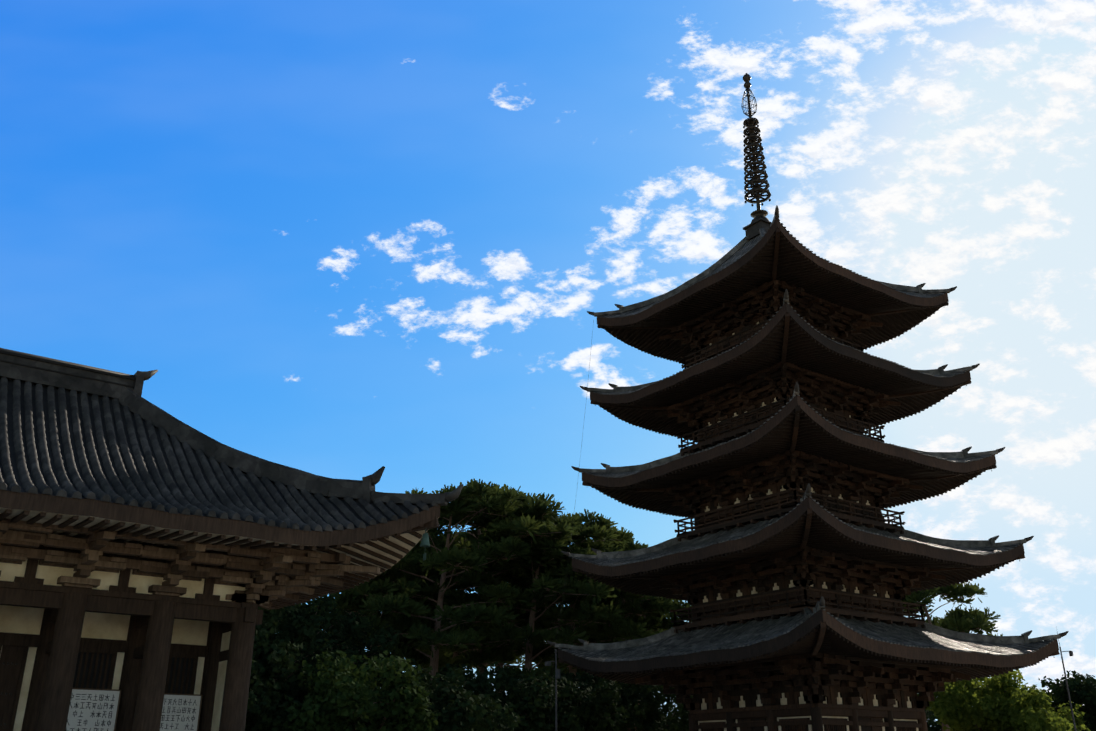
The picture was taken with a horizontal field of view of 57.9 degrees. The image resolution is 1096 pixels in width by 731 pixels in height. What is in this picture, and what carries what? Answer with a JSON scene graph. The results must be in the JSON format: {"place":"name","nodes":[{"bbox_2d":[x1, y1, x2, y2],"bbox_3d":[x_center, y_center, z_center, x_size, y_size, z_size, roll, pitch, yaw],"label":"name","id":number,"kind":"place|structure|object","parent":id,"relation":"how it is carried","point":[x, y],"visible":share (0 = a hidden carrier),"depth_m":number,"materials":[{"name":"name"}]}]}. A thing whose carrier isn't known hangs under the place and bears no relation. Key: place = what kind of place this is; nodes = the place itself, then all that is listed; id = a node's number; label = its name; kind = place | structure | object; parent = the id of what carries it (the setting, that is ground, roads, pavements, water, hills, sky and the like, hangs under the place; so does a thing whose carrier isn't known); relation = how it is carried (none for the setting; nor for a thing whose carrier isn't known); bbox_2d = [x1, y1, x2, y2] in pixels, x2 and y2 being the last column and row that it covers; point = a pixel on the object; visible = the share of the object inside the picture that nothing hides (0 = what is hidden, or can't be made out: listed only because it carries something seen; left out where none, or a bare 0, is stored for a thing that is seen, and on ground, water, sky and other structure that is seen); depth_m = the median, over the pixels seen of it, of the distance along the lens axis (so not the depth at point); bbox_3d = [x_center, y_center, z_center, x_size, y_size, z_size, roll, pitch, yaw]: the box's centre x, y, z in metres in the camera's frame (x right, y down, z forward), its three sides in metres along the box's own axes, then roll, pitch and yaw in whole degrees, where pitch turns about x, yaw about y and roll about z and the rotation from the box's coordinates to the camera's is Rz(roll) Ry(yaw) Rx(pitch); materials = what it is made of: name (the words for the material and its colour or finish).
{"place":"outdoors","nodes":[
{"label":"outdoors","id":0,"kind":"place"},
{"bbox_2d":[0,348,463,730],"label":"temple building","id":1,"kind":"structure","parent":0,"point":[151,554],"depth_m":28.62,"materials":[{"name":"wood"}]},
{"bbox_2d":[66,673,120,730],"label":"notice board","id":2,"kind":"object","parent":1,"relation":"on","point":[90,709],"visible":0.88,"depth_m":28.14,"materials":[{"name":"white wood"}]},
{"bbox_2d":[160,678,202,730],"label":"notice board","id":3,"kind":"object","parent":1,"relation":"on","point":[180,712],"visible":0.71,"depth_m":29.48,"materials":[{"name":"white wood"}]},
{"bbox_2d":[0,0,1095,729],"label":"sky","id":4,"kind":"structure","parent":0,"point":[341,239],"materials":[{"name":"blue"}]},
{"label":"ground","id":5,"kind":"structure","parent":0,"visible":0},
{"bbox_2d":[245,648,316,730],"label":"broad tree","id":6,"kind":"object","parent":5,"relation":"on","point":[258,704],"visible":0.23,"depth_m":51.24,"materials":[{"name":"green plant"}]},
{"bbox_2d":[248,604,349,727],"bbox_3d":[-16.887,19.114,57.447,12.137,12.072,12.221,15,-26,-33],"label":"broad tree","id":7,"kind":"object","parent":5,"relation":"on","point":[301,633],"visible":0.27,"depth_m":56.51,"materials":[{"name":"green plant"}]},
{"bbox_2d":[256,592,422,689],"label":"broad tree","id":8,"kind":"object","parent":5,"relation":"on","point":[341,632],"visible":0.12,"depth_m":65.75,"materials":[{"name":"green plant"}]},
{"bbox_2d":[280,650,437,730],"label":"broad tree","id":9,"kind":"object","parent":5,"relation":"on","point":[339,702],"visible":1,"depth_m":50.08,"materials":[{"name":"green plant"}]},
{"bbox_2d":[280,565,438,655],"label":"pine tree","id":10,"kind":"object","parent":5,"relation":"on","point":[431,573],"depth_m":82.80,"materials":[{"name":"green plant"}]},
{"bbox_2d":[342,579,428,652],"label":"pine tree","id":11,"kind":"object","parent":5,"relation":"on","point":[377,612],"depth_m":89.80,"materials":[{"name":"green plant"}]},
{"bbox_2d":[315,569,460,672],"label":"pine tree","id":12,"kind":"object","parent":5,"relation":"on","point":[410,588],"visible":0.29,"depth_m":78.18,"materials":[{"name":"green plant"}]},
{"bbox_2d":[319,542,474,697],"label":"pine tree","id":13,"kind":"object","parent":5,"relation":"on","point":[432,613],"visible":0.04,"depth_m":86.83,"materials":[{"name":"green plant"}]},
{"bbox_2d":[361,665,520,730],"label":"broad tree","id":14,"kind":"object","parent":5,"relation":"on","point":[454,706],"visible":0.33,"depth_m":53.88,"materials":[{"name":"green plant"}]},
{"bbox_2d":[350,478,573,680],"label":"pine tree","id":15,"kind":"object","parent":5,"relation":"on","point":[481,500],"visible":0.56,"depth_m":76.47,"materials":[{"name":"green plant"}]},
{"bbox_2d":[419,530,518,670],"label":"pine tree","id":16,"kind":"object","parent":5,"relation":"on","point":[452,659],"visible":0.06,"depth_m":95.91,"materials":[{"name":"green plant"}]},
{"bbox_2d":[397,483,579,673],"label":"pine tree","id":17,"kind":"object","parent":5,"relation":"on","point":[467,581],"visible":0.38,"depth_m":81.50,"materials":[{"name":"green plant"}]},
{"bbox_2d":[446,526,543,692],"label":"pine tree","id":18,"kind":"object","parent":5,"relation":"on","point":[466,537],"visible":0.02,"depth_m":94.23,"materials":[{"name":"green plant"}]},
{"bbox_2d":[434,662,582,730],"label":"broad tree","id":19,"kind":"object","parent":5,"relation":"on","point":[537,712],"visible":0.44,"depth_m":63.80,"materials":[{"name":"green plant"}]},
{"bbox_2d":[473,580,568,672],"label":"pine tree","id":20,"kind":"object","parent":5,"relation":"on","point":[518,661],"depth_m":102.20,"materials":[{"name":"green plant"}]},
{"bbox_2d":[446,495,627,682],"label":"pine tree","id":21,"kind":"object","parent":5,"relation":"on","point":[528,636],"visible":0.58,"depth_m":78.20,"materials":[{"name":"green plant"}]},
{"bbox_2d":[545,649,559,730],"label":"lamp post","id":22,"kind":"object","parent":5,"relation":"on","point":[557,671],"visible":1,"depth_m":55.06,"materials":[{"name":"metal"}]},
{"bbox_2d":[501,671,645,730],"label":"broad tree","id":23,"kind":"object","parent":5,"relation":"on","point":[594,705],"visible":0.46,"depth_m":67.34,"materials":[{"name":"green plant"}]},
{"bbox_2d":[492,509,677,679],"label":"pine tree","id":24,"kind":"object","parent":5,"relation":"on","point":[590,529],"visible":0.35,"depth_m":83.87,"materials":[{"name":"green plant"}]},
{"bbox_2d":[532,526,667,689],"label":"pine tree","id":25,"kind":"object","parent":5,"relation":"on","point":[632,546],"visible":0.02,"depth_m":94.21,"materials":[{"name":"green plant"}]},
{"bbox_2d":[536,547,673,683],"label":"pine tree","id":26,"kind":"object","parent":5,"relation":"on","point":[621,597],"visible":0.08,"depth_m":85.99,"materials":[{"name":"green plant"}]},
{"bbox_2d":[578,671,692,730],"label":"broad tree","id":27,"kind":"object","parent":5,"relation":"on","point":[645,695],"visible":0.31,"depth_m":72.51,"materials":[{"name":"green plant"}]},
{"bbox_2d":[579,597,691,688],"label":"pine tree","id":28,"kind":"object","parent":5,"relation":"on","point":[686,605],"visible":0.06,"depth_m":92.10,"materials":[{"name":"green plant"}]},
{"bbox_2d":[634,598,683,730],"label":"pine tree","id":29,"kind":"object","parent":5,"relation":"on","point":[678,600],"depth_m":95.91,"materials":[{"name":"green plant"}]},
{"bbox_2d":[634,700,686,730],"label":"broad tree","id":30,"kind":"object","parent":5,"relation":"on","point":[660,709],"depth_m":129.41,"materials":[{"name":"green plant"}]},
{"bbox_2d":[547,73,1068,730],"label":"pagoda","id":31,"kind":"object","parent":5,"relation":"on","point":[795,567],"visible":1,"depth_m":58.50,"materials":[{"name":"wood"}]},
{"bbox_2d":[925,706,939,730],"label":"broad tree","id":32,"kind":"object","parent":5,"relation":"on","point":[930,724],"depth_m":129.08,"materials":[{"name":"green plant"}]},
{"bbox_2d":[901,581,1002,730],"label":"pine tree","id":33,"kind":"object","parent":5,"relation":"on","point":[976,620],"visible":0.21,"depth_m":87.98,"materials":[{"name":"green plant"}]},
{"bbox_2d":[925,691,992,730],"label":"broad tree","id":34,"kind":"object","parent":5,"relation":"on","point":[932,718],"visible":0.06,"depth_m":124.45,"materials":[{"name":"green plant"}]},
{"bbox_2d":[926,668,1052,730],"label":"broad tree","id":35,"kind":"object","parent":5,"relation":"on","point":[950,704],"visible":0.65,"depth_m":71.01,"materials":[{"name":"green plant"}]},
{"bbox_2d":[964,683,1090,730],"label":"broad tree","id":36,"kind":"object","parent":5,"relation":"on","point":[1012,716],"visible":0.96,"depth_m":68.03,"materials":[{"name":"green plant"}]},
{"bbox_2d":[1056,628,1076,730],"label":"lamp post","id":37,"kind":"object","parent":5,"relation":"on","point":[1071,654],"visible":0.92,"depth_m":59.81,"materials":[{"name":"metal"}]},
{"bbox_2d":[1038,674,1095,730],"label":"broad tree","id":38,"kind":"object","parent":5,"relation":"on","point":[1044,683],"visible":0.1,"depth_m":76.97,"materials":[{"name":"green plant"}]},
{"bbox_2d":[1051,670,1095,730],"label":"broad tree","id":39,"kind":"object","parent":5,"relation":"on","point":[1087,690],"visible":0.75,"depth_m":73.19,"materials":[{"name":"green plant"}]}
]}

